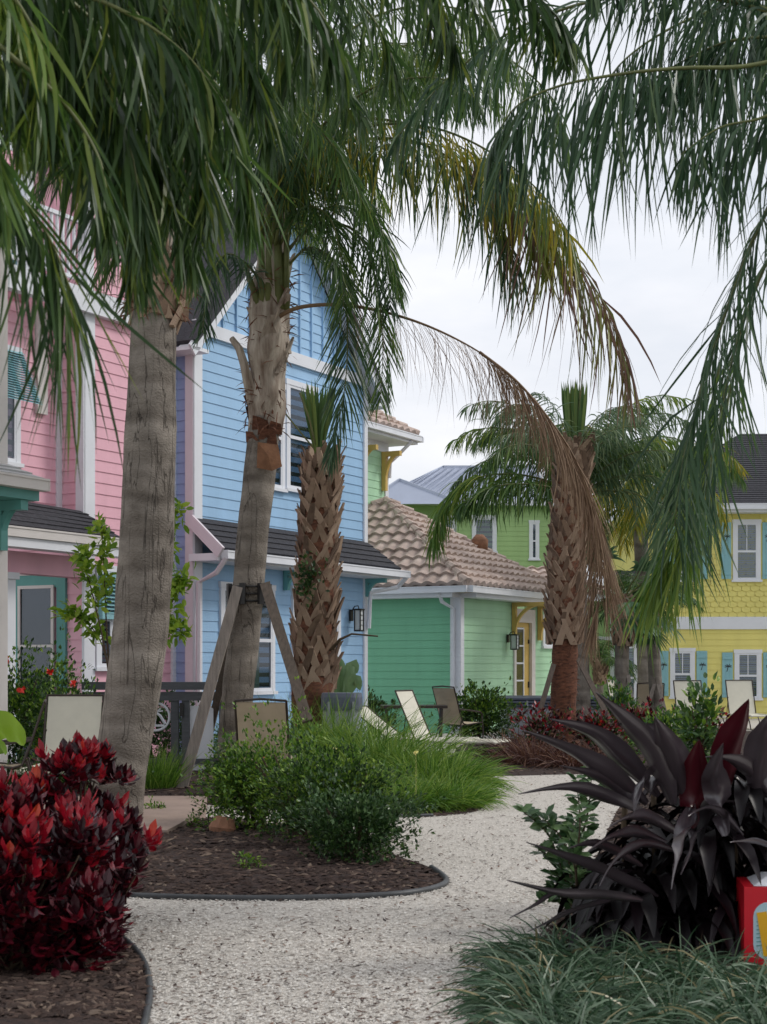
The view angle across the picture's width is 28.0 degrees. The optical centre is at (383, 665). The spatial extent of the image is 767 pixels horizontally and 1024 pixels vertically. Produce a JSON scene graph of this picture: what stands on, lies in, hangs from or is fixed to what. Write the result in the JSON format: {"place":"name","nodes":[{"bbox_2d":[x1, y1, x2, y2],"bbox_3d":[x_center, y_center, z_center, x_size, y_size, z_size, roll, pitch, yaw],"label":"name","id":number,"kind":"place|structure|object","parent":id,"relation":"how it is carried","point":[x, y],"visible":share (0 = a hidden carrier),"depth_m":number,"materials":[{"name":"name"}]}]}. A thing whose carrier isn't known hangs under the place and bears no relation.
{"place":"outdoors","nodes":[
{"label":"outdoors","id":0,"kind":"place"},
{"bbox_2d":[0,710,25,754],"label":"elephant ear","id":1,"kind":"object","parent":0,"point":[12,729],"visible":1,"depth_m":11.85},
{"bbox_2d":[44,796,206,834],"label":"pavement","id":2,"kind":"structure","parent":0,"point":[174,814],"depth_m":15.18,"materials":[{"name":"beige concrete"}]},
{"bbox_2d":[0,0,766,600],"label":"sky","id":3,"kind":"structure","parent":0,"point":[657,290],"materials":[{"name":"white"}]},
{"bbox_2d":[118,719,761,1023],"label":"gravel path","id":4,"kind":"structure","parent":0,"point":[754,723],"depth_m":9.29,"materials":[{"name":"white gravel"}]},
{"bbox_2d":[0,948,145,1023],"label":"mulch bed","id":5,"kind":"object","parent":4,"relation":"on","point":[60,1019],"visible":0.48,"depth_m":6.48,"materials":[{"name":"brown wood"}]},
{"bbox_2d":[0,765,124,976],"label":"croton","id":6,"kind":"object","parent":5,"relation":"on","point":[82,902],"visible":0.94,"depth_m":7.48,"materials":[{"name":"red plant"}]},
{"bbox_2d":[2,817,134,967],"bbox_3d":[-1.755,1.184,7.900,0.969,0.815,0.845,0,0,0],"label":"croton","id":7,"kind":"object","parent":5,"relation":"on","point":[84,861],"visible":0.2,"depth_m":7.77,"materials":[{"name":"red plant"}]},
{"bbox_2d":[27,730,145,914],"bbox_3d":[-1.862,0.972,9.214,1.016,1.183,0.901,0,0,-25],"label":"croton","id":8,"kind":"object","parent":5,"relation":"on","point":[78,761],"visible":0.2,"depth_m":9.22,"materials":[{"name":"red plant"}]},
{"bbox_2d":[47,788,167,937],"bbox_3d":[-1.618,1.132,8.627,0.764,0.892,0.664,0,0,-27],"label":"croton","id":9,"kind":"object","parent":5,"relation":"on","point":[123,882],"visible":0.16,"depth_m":8.59,"materials":[{"name":"red plant"}]},
{"bbox_2d":[5,151,175,762],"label":"pink house","id":10,"kind":"structure","parent":4,"relation":"on","point":[47,531],"depth_m":24.11,"materials":[{"name":"paint"}]},
{"bbox_2d":[8,345,23,467],"bbox_3d":[-5.704,-3.919,23.038,0.090,1.818,0.843,0,0,29],"label":"window","id":11,"kind":"structure","parent":10,"relation":"in","point":[15,460],"depth_m":23.27,"materials":[{"name":"white paint"}]},
{"bbox_2d":[16,575,67,756],"bbox_3d":[-5.451,0.057,24.393,1.056,2.987,0.090,0,0,29],"label":"door","id":12,"kind":"structure","parent":10,"relation":"in","point":[33,602],"depth_m":24.40,"materials":[{"name":"teal paint"}]},
{"bbox_2d":[94,564,116,670],"bbox_3d":[-4.413,-0.757,24.446,0.090,1.683,0.560,0,0,29],"label":"window","id":13,"kind":"structure","parent":10,"relation":"in","point":[100,664],"depth_m":24.34,"materials":[{"name":"white paint"}]},
{"bbox_2d":[120,936,153,1023],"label":"bed edging","id":14,"kind":"object","parent":4,"relation":"on","point":[148,999],"visible":0.49,"depth_m":7.32,"materials":[{"name":"plastic"}]},
{"bbox_2d":[81,682,221,771],"bbox_3d":[-3.122,0.886,20.965,1.961,1.328,0.170,0,0,0],"label":"pool fence","id":15,"kind":"object","parent":4,"relation":"on","point":[188,713],"visible":0.39,"depth_m":20.94,"materials":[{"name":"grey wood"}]},
{"bbox_2d":[25,755,481,816],"bbox_3d":[-3.504,1.506,21.797,9.598,0.071,12.249,0,0,0],"label":"mulch bed","id":16,"kind":"object","parent":4,"relation":"on","point":[151,793],"visible":0.08,"depth_m":18.18,"materials":[{"name":"brown wood"}]},
{"bbox_2d":[0,699,46,771],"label":"sling chair","id":17,"kind":"object","parent":16,"relation":"on","point":[16,765],"visible":0.72,"depth_m":17.02,"materials":[{"name":"brown metal"}]},
{"bbox_2d":[0,249,49,784],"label":"cottage","id":18,"kind":"structure","parent":16,"relation":"on","point":[14,499],"depth_m":18.91,"materials":[{"name":"teal paint"}]},
{"bbox_2d":[8,624,98,779],"bbox_3d":[-5.070,0.523,20.445,3.195,2.191,1.729,0,0,10],"label":"hibiscus","id":19,"kind":"object","parent":16,"relation":"on","point":[15,704],"visible":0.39,"depth_m":20.39,"materials":[{"name":"green plant"}]},
{"bbox_2d":[9,694,104,774],"bbox_3d":[-3.804,0.950,18.019,0.752,1.198,1.679,0,0,2],"label":"sling chair","id":20,"kind":"object","parent":16,"relation":"on","point":[66,716],"visible":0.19,"depth_m":18.76,"materials":[{"name":"beige fabric"}]},
{"bbox_2d":[15,656,101,778],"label":"shrub","id":21,"kind":"object","parent":16,"relation":"on","point":[43,696],"visible":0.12,"depth_m":19.74,"materials":[{"name":"green plant"}]},
{"bbox_2d":[93,677,198,765],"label":"shrub","id":22,"kind":"object","parent":16,"relation":"on","point":[166,734],"visible":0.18,"depth_m":22.53,"materials":[{"name":"green plant"}]},
{"bbox_2d":[145,739,202,788],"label":"grass clump","id":23,"kind":"object","parent":16,"relation":"on","point":[157,780],"visible":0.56,"depth_m":18.64,"materials":[{"name":"green plant"}]},
{"bbox_2d":[177,585,242,787],"bbox_3d":[-2.135,0.288,18.860,0.842,2.562,0.096,0,0,-15],"label":"support plank","id":24,"kind":"object","parent":16,"relation":"on","point":[213,674],"visible":0.79,"depth_m":18.84,"materials":[{"name":"wood"}]},
{"bbox_2d":[211,649,226,731],"bbox_3d":[-2.201,0.294,20.744,0.111,2.582,2.701,0,0,-19],"label":"support plank","id":25,"kind":"object","parent":16,"relation":"on","point":[217,699],"visible":0.11,"depth_m":20.82,"materials":[{"name":"wood"}]},
{"bbox_2d":[180,686,375,772],"bbox_3d":[-1.414,1.186,21.942,3.231,1.869,3.194,0,0,0],"label":"grass clump","id":26,"kind":"object","parent":16,"relation":"on","point":[328,724],"visible":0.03,"depth_m":21.84,"materials":[{"name":"green plant"}]},
{"bbox_2d":[217,682,445,765],"bbox_3d":[-0.769,1.146,22.012,3.834,2.080,3.541,0,0,0],"label":"grass clump","id":27,"kind":"object","parent":16,"relation":"on","point":[350,726],"visible":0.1,"depth_m":21.85,"materials":[{"name":"green plant"}]},
{"bbox_2d":[286,380,377,734],"bbox_3d":[-0.812,-1.420,23.970,1.459,6.117,0.959,0,0,0],"label":"sabal palm","id":28,"kind":"object","parent":16,"relation":"on","point":[317,572],"visible":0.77,"depth_m":23.74,"materials":[{"name":"brown plant"}]},
{"bbox_2d":[321,692,361,738],"bbox_3d":[-0.637,0.983,23.484,0.628,1.134,0.659,0,0,0],"label":"planter","id":29,"kind":"object","parent":16,"relation":"on","point":[340,700],"visible":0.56,"depth_m":23.21,"materials":[{"name":"grey concrete"}]},
{"bbox_2d":[29,0,660,779],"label":"queen palm","id":30,"kind":"object","parent":16,"relation":"on","point":[269,308],"visible":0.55,"depth_m":18.00,"materials":[{"name":"green plant"}]},
{"bbox_2d":[226,583,271,605],"bbox_3d":[-1.676,-0.889,19.200,0.558,0.260,0.572,0,0,0],"label":"brace collar","id":31,"kind":"object","parent":30,"relation":"attached to","point":[259,600],"visible":0.6,"depth_m":18.97,"materials":[{"name":"metal"}]},
{"bbox_2d":[260,581,312,723],"bbox_3d":[-1.179,-0.176,18.575,0.140,1.733,1.047,0,0,-37],"label":"support plank","id":32,"kind":"object","parent":31,"relation":"attached to","point":[282,639],"visible":1,"depth_m":18.55,"materials":[{"name":"wood"}]},
{"bbox_2d":[335,658,361,691],"bbox_3d":[-0.649,0.642,25.400,0.630,1.721,0.249,0,0,9],"label":"bird of paradise","id":33,"kind":"object","parent":16,"relation":"on","point":[348,677],"visible":0.39,"depth_m":25.40,"materials":[{"name":"green plant"}]},
{"bbox_2d":[0,750,766,1023],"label":"mulch chips","id":34,"kind":"object","parent":16,"relation":"on","point":[68,1005],"visible":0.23,"depth_m":10.39,"materials":[{"name":"brown wood"}]},
{"bbox_2d":[282,692,509,785],"bbox_3d":[-0.051,1.180,19.780,3.271,1.898,3.203,0,0,-37],"label":"grass clump","id":35,"kind":"object","parent":16,"relation":"on","point":[383,743],"visible":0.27,"depth_m":19.58,"materials":[{"name":"green plant"}]},
{"bbox_2d":[367,763,483,813],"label":"grass clump","id":36,"kind":"object","parent":16,"relation":"on","point":[442,806],"visible":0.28,"depth_m":16.26,"materials":[{"name":"green plant"}]},
{"bbox_2d":[350,729,527,795],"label":"grass clump","id":37,"kind":"object","parent":16,"relation":"on","point":[460,765],"visible":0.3,"depth_m":18.33,"materials":[{"name":"green plant"}]},
{"bbox_2d":[393,765,512,812],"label":"grass clump","id":38,"kind":"object","parent":16,"relation":"on","point":[487,797],"visible":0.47,"depth_m":16.60,"materials":[{"name":"green plant"}]},
{"bbox_2d":[234,698,298,767],"bbox_3d":[-1.397,0.961,18.335,0.688,1.170,0.796,0,0,6],"label":"sling chair","id":39,"kind":"object","parent":4,"relation":"on","point":[272,711],"visible":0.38,"depth_m":18.03,"materials":[{"name":"beige fabric"}]},
{"bbox_2d":[135,817,442,894],"bbox_3d":[-2.011,1.503,13.464,3.702,0.079,7.288,0,0,-16],"label":"mulch bed","id":40,"kind":"object","parent":4,"relation":"on","point":[184,880],"visible":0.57,"depth_m":11.28,"materials":[{"name":"brown wood"}]},
{"bbox_2d":[48,498,198,668],"bbox_3d":[-2.725,-0.124,16.189,1.594,3.352,0.630,0,0,0],"label":"sapling","id":41,"kind":"object","parent":40,"relation":"on","point":[81,560],"visible":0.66,"depth_m":16.15,"materials":[{"name":"green plant"}]},
{"bbox_2d":[209,816,235,831],"bbox_3d":[-1.439,1.442,13.743,0.223,0.216,0.242,0,0,38],"label":"rock","id":42,"kind":"object","parent":40,"relation":"on","point":[220,823],"visible":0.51,"depth_m":13.66,"materials":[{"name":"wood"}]},
{"bbox_2d":[185,728,317,831],"bbox_3d":[-1.116,1.062,14.126,1.424,0.991,1.324,0,0,0],"label":"shrub","id":43,"kind":"object","parent":40,"relation":"on","point":[228,762],"visible":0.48,"depth_m":14.00,"materials":[{"name":"green plant"}]},
{"bbox_2d":[91,0,429,817],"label":"queen palm","id":44,"kind":"object","parent":40,"relation":"on","point":[139,638],"visible":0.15,"depth_m":14.30,"materials":[{"name":"grey plant"}]},
{"bbox_2d":[127,865,449,900],"bbox_3d":[-0.617,1.531,10.521,2.845,0.045,1.103,0,0,-28],"label":"bed edging","id":45,"kind":"object","parent":40,"relation":"on","point":[437,886],"visible":0.83,"depth_m":10.15,"materials":[{"name":"plastic"}]},
{"bbox_2d":[180,675,416,839],"bbox_3d":[-0.765,0.832,13.573,2.122,1.489,1.340,0,0,0],"label":"shrub","id":46,"kind":"object","parent":40,"relation":"on","point":[267,759],"visible":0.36,"depth_m":13.46,"materials":[{"name":"green plant"}]},
{"bbox_2d":[240,720,419,850],"bbox_3d":[-0.435,1.011,12.820,1.494,1.116,1.319,0,0,0],"label":"shrub","id":47,"kind":"object","parent":40,"relation":"on","point":[365,780],"visible":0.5,"depth_m":12.62,"materials":[{"name":"green plant"}]},
{"bbox_2d":[273,765,446,866],"bbox_3d":[-0.185,1.175,11.840,1.350,0.811,1.192,0,0,0],"label":"shrub","id":48,"kind":"object","parent":40,"relation":"on","point":[359,814],"visible":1,"depth_m":11.73,"materials":[{"name":"green plant"}]},
{"bbox_2d":[176,202,410,754],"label":"blue house","id":49,"kind":"structure","parent":4,"relation":"on","point":[211,443],"depth_m":27.22,"materials":[{"name":"paint"}]},
{"bbox_2d":[253,585,277,694],"bbox_3d":[-2.189,-0.473,27.673,0.090,1.987,0.938,0,0,29],"label":"window","id":50,"kind":"structure","parent":49,"relation":"in","point":[271,635],"depth_m":27.90,"materials":[{"name":"white paint"}]},
{"bbox_2d":[274,384,287,492],"bbox_3d":[-1.980,-4.190,28.052,0.090,1.998,0.754,0,0,29],"label":"window","id":51,"kind":"structure","parent":49,"relation":"in","point":[281,487],"depth_m":28.25,"materials":[{"name":"white paint"}]},
{"bbox_2d":[285,378,318,493],"bbox_3d":[-1.527,-4.269,28.876,0.090,2.081,1.179,0,0,29],"label":"window","id":52,"kind":"structure","parent":49,"relation":"in","point":[291,486],"depth_m":28.62,"materials":[{"name":"white paint"}]},
{"bbox_2d":[0,0,593,492],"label":"queen palm","id":53,"kind":"object","parent":4,"relation":"on","point":[138,136],"visible":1,"depth_m":6.00,"materials":[{"name":"green plant"}]},
{"bbox_2d":[124,775,613,1023],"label":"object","id":54,"kind":"structure","parent":4,"relation":"on","point":[277,998],"depth_m":7.98,"materials":[{"name":"beige gravel"}]},
{"bbox_2d":[368,685,403,737],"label":"shrub","id":55,"kind":"object","parent":4,"relation":"on","point":[378,703],"visible":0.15,"depth_m":32.89,"materials":[{"name":"green plant"}]},
{"bbox_2d":[361,705,480,755],"bbox_3d":[0.529,1.111,25.256,2.130,0.876,0.752,0,0,24],"label":"sun lounger","id":56,"kind":"object","parent":4,"relation":"on","point":[375,719],"visible":0.21,"depth_m":25.52,"materials":[{"name":"white fabric"}]},
{"bbox_2d":[432,685,483,745],"bbox_3d":[1.426,0.961,29.587,0.796,1.170,0.688,0,0,-40],"label":"sling chair","id":57,"kind":"object","parent":4,"relation":"on","point":[446,696],"visible":0.73,"depth_m":29.40,"materials":[{"name":"beige fabric"}]},
{"bbox_2d":[499,695,612,736],"bbox_3d":[3.855,1.115,34.089,2.581,0.869,2.148,0,0,0],"label":"hot tub","id":58,"kind":"object","parent":4,"relation":"on","point":[530,700],"visible":0.1,"depth_m":33.09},
{"bbox_2d":[456,731,750,775],"bbox_3d":[5.996,1.512,28.773,9.379,0.063,16.642,0,0,15],"label":"mulch bed","id":59,"kind":"object","parent":4,"relation":"on","point":[540,771],"visible":0.07,"depth_m":22.64,"materials":[{"name":"brown wood"}]},
{"bbox_2d":[395,690,510,761],"bbox_3d":[1.132,0.971,24.585,1.784,1.157,0.752,0,0,24],"label":"sun lounger","id":60,"kind":"object","parent":59,"relation":"on","point":[411,705],"visible":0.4,"depth_m":24.79,"materials":[{"name":"white fabric"}]},
{"bbox_2d":[423,675,529,738],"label":"shrub","id":61,"kind":"object","parent":59,"relation":"on","point":[486,704],"visible":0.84,"depth_m":30.80,"materials":[{"name":"green plant"}]},
{"bbox_2d":[477,719,584,767],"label":"bronze grass","id":62,"kind":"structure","parent":59,"relation":"on","point":[517,757],"depth_m":23.40,"materials":[{"name":"brown plant"}]},
{"bbox_2d":[490,701,582,750],"bbox_3d":[2.591,1.091,25.991,1.658,1.024,0.932,0,0,0],"label":"croton","id":63,"kind":"object","parent":59,"relation":"on","point":[532,723],"visible":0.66,"depth_m":25.92,"materials":[{"name":"red plant"}]},
{"bbox_2d":[523,735,605,769],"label":"bronze grass","id":64,"kind":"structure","parent":59,"relation":"on","point":[553,761],"depth_m":22.84,"materials":[{"name":"brown plant"}]},
{"bbox_2d":[421,394,718,720],"bbox_3d":[3.997,-2.156,33.019,6.398,7.423,4.116,0,0,0],"label":"queen palm","id":65,"kind":"object","parent":59,"relation":"on","point":[606,463],"visible":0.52,"depth_m":32.58,"materials":[{"name":"green plant"}]},
{"bbox_2d":[491,379,667,748],"bbox_3d":[3.435,-1.754,27.359,3.092,6.789,2.507,0,0,28],"label":"sabal palm","id":66,"kind":"object","parent":59,"relation":"on","point":[560,559],"visible":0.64,"depth_m":27.26,"materials":[{"name":"brown plant"}]},
{"bbox_2d":[569,703,628,751],"bbox_3d":[3.622,1.102,25.985,1.126,0.932,0.964,0,0,39],"label":"croton","id":67,"kind":"object","parent":59,"relation":"on","point":[603,723],"visible":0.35,"depth_m":25.94,"materials":[{"name":"red plant"}]},
{"bbox_2d":[576,658,622,739],"bbox_3d":[3.832,0.720,26.850,0.101,1.715,1.242,0,0,-39],"label":"support plank","id":68,"kind":"object","parent":59,"relation":"on","point":[593,688],"visible":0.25,"depth_m":27.00,"materials":[{"name":"brown wood"}]},
{"bbox_2d":[590,674,647,740],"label":"shrub","id":69,"kind":"object","parent":59,"relation":"on","point":[623,697],"visible":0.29,"depth_m":30.43,"materials":[{"name":"green plant"}]},
{"bbox_2d":[584,535,695,704],"bbox_3d":[5.143,-0.641,32.748,3.347,4.386,3.123,0,0,-38],"label":"sabal palm","id":70,"kind":"object","parent":59,"relation":"on","point":[621,669],"visible":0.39,"depth_m":32.82,"materials":[{"name":"green plant"}]},
{"bbox_2d":[591,566,705,715],"bbox_3d":[5.762,-0.342,34.059,2.499,3.798,2.548,0,0,0],"label":"sabal palm","id":71,"kind":"object","parent":59,"relation":"on","point":[655,677],"visible":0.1,"depth_m":33.87,"materials":[{"name":"green plant"}]},
{"bbox_2d":[627,703,709,763],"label":"shrub","id":72,"kind":"object","parent":59,"relation":"on","point":[666,718],"visible":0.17,"depth_m":22.90,"materials":[{"name":"green plant"}]},
{"bbox_2d":[673,680,727,721],"bbox_3d":[7.497,0.950,36.428,0.752,1.198,1.679,0,0,-10],"label":"sun lounger","id":73,"kind":"object","parent":59,"relation":"on","point":[678,686],"visible":0.22,"depth_m":37.13,"materials":[{"name":"white fabric"}]},
{"bbox_2d":[589,633,636,694],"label":"palm tree","id":74,"kind":"object","parent":4,"relation":"on","point":[599,673],"visible":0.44,"depth_m":42.90,"materials":[{"name":"plant"}]},
{"bbox_2d":[536,424,752,696],"bbox_3d":[6.260,-2.260,38.049,5.683,7.629,5.265,0,0,0],"label":"queen palm","id":75,"kind":"object","parent":4,"relation":"on","point":[642,665],"visible":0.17,"depth_m":37.17,"materials":[{"name":"green plant"}]},
{"bbox_2d":[544,786,758,983],"bbox_3d":[3.980,1.513,12.577,4.578,0.064,16.602,0,0,12],"label":"mulch bed","id":76,"kind":"object","parent":4,"relation":"on","point":[647,806],"visible":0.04,"depth_m":15.20,"materials":[{"name":"brown wood"}]},
{"bbox_2d":[431,929,634,995],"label":"mondo grass","id":77,"kind":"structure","parent":76,"relation":"on","point":[472,974],"depth_m":7.36,"materials":[{"name":"green plant"}]},
{"bbox_2d":[424,947,678,1023],"bbox_3d":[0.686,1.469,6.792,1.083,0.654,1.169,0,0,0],"label":"mondo grass","id":78,"kind":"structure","parent":76,"relation":"on","point":[463,1007],"depth_m":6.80,"materials":[{"name":"green plant"}]},
{"bbox_2d":[447,911,661,969],"bbox_3d":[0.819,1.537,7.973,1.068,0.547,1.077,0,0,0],"label":"mondo grass","id":79,"kind":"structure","parent":76,"relation":"on","point":[489,951],"depth_m":8.00,"materials":[{"name":"green plant"}]},
{"bbox_2d":[512,766,603,909],"bbox_3d":[1.071,1.063,8.922,0.507,0.985,0.454,0,0,40],"label":"round leaved shrub","id":80,"kind":"object","parent":76,"relation":"on","point":[572,832],"visible":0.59,"depth_m":8.90,"materials":[{"name":"green plant"}]},
{"bbox_2d":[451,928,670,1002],"bbox_3d":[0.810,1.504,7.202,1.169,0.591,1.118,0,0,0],"label":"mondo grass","id":81,"kind":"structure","parent":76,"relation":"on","point":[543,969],"depth_m":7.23,"materials":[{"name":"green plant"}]},
{"bbox_2d":[363,0,766,672],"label":"queen palm","id":82,"kind":"object","parent":76,"relation":"on","point":[701,468],"visible":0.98,"depth_m":9.97,"materials":[{"name":"green plant"}]},
{"bbox_2d":[466,920,670,980],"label":"mondo grass","id":83,"kind":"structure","parent":76,"relation":"on","point":[557,951],"depth_m":7.58,"materials":[{"name":"green plant"}]},
{"bbox_2d":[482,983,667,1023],"bbox_3d":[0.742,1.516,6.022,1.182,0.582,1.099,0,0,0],"label":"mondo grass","id":84,"kind":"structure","parent":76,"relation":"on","point":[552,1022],"depth_m":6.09,"materials":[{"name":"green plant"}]},
{"bbox_2d":[483,966,707,1023],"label":"mondo grass","id":85,"kind":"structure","parent":76,"relation":"on","point":[653,1014],"depth_m":6.42,"materials":[{"name":"green plant"}]},
{"bbox_2d":[503,923,693,983],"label":"mondo grass","id":86,"kind":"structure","parent":76,"relation":"on","point":[558,958],"depth_m":7.76,"materials":[{"name":"green plant"}]},
{"bbox_2d":[507,692,766,962],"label":"cordyline","id":87,"kind":"object","parent":76,"relation":"on","point":[686,868],"visible":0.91,"depth_m":8.00,"materials":[{"name":"purple plant"}]},
{"bbox_2d":[515,940,766,1009],"bbox_3d":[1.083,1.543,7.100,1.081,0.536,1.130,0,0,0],"label":"mondo grass","id":88,"kind":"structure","parent":76,"relation":"on","point":[656,986],"depth_m":7.05,"materials":[{"name":"green plant"}]},
{"bbox_2d":[562,954,766,1023],"bbox_3d":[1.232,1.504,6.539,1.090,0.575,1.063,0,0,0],"label":"mondo grass","id":89,"kind":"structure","parent":76,"relation":"on","point":[717,1013],"depth_m":6.53,"materials":[{"name":"green plant"}]},
{"bbox_2d":[577,920,764,978],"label":"mondo grass","id":90,"kind":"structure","parent":76,"relation":"on","point":[720,956],"depth_m":7.62,"materials":[{"name":"green plant"}]},
{"bbox_2d":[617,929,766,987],"bbox_3d":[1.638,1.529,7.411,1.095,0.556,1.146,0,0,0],"label":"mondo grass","id":91,"kind":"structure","parent":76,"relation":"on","point":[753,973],"depth_m":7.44,"materials":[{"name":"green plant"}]},
{"bbox_2d":[646,939,766,1008],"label":"mondo grass","id":92,"kind":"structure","parent":76,"relation":"on","point":[724,967],"depth_m":7.25,"materials":[{"name":"green plant"}]},
{"bbox_2d":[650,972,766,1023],"bbox_3d":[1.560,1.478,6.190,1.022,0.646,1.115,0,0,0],"label":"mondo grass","id":93,"kind":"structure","parent":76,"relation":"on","point":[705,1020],"depth_m":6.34,"materials":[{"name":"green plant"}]},
{"bbox_2d":[674,943,766,1020],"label":"mondo grass","id":94,"kind":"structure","parent":76,"relation":"on","point":[735,982],"depth_m":6.91,"materials":[{"name":"green plant"}]},
{"bbox_2d":[736,872,766,964],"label":"red box","id":95,"kind":"object","parent":76,"relation":"on","point":[751,895],"visible":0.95,"depth_m":7.75,"materials":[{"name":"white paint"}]},
{"bbox_2d":[672,671,723,762],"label":"shrub","id":96,"kind":"object","parent":4,"relation":"on","point":[703,735],"visible":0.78,"depth_m":20.94,"materials":[{"name":"green plant"}]},
{"bbox_2d":[725,680,766,729],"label":"sun lounger","id":97,"kind":"object","parent":4,"relation":"on","point":[739,693],"visible":0.66,"depth_m":38.12,"materials":[{"name":"white fabric"}]},
{"bbox_2d":[368,410,552,732],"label":"green house","id":98,"kind":"structure","parent":0,"point":[457,619],"depth_m":36.13,"materials":[{"name":"wood"}]},
{"bbox_2d":[517,622,529,694],"bbox_3d":[3.409,0.240,38.190,0.100,2.620,0.952,0,0,29],"label":"door","id":99,"kind":"structure","parent":98,"relation":"in","point":[523,684],"depth_m":38.24,"materials":[{"name":"yellow paint"}]},
{"bbox_2d":[389,465,553,567],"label":"lime house","id":100,"kind":"structure","parent":0,"point":[524,543],"depth_m":62.33,"materials":[{"name":"paint"}]},
{"bbox_2d":[472,515,497,552],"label":"window","id":101,"kind":"structure","parent":100,"relation":"in","point":[494,527],"depth_m":62.20,"materials":[{"name":"white paint"}]},
{"bbox_2d":[528,520,539,560],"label":"window","id":102,"kind":"structure","parent":100,"relation":"in","point":[532,542],"depth_m":62.37,"materials":[{"name":"white paint"}]},
{"bbox_2d":[517,566,613,694],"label":"lime wing","id":103,"kind":"structure","parent":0,"point":[540,570],"depth_m":45.10,"materials":[{"name":"wood"}]},
{"label":"ground","id":104,"kind":"structure","parent":0,"visible":0},
{"bbox_2d":[605,434,766,718],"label":"yellow house","id":105,"kind":"structure","parent":104,"relation":"on","point":[733,646],"depth_m":44.94,"materials":[{"name":"paint"}]},
{"bbox_2d":[669,648,695,698],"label":"window","id":106,"kind":"structure","parent":105,"relation":"in","point":[682,674],"depth_m":44.93,"materials":[{"name":"white paint"}]},
{"bbox_2d":[731,519,762,581],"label":"window","id":107,"kind":"structure","parent":105,"relation":"in","point":[757,522],"depth_m":44.90,"materials":[{"name":"white paint"}]},
{"bbox_2d":[733,649,762,699],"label":"window","id":108,"kind":"structure","parent":105,"relation":"in","point":[758,652],"depth_m":44.90,"materials":[{"name":"white paint"}]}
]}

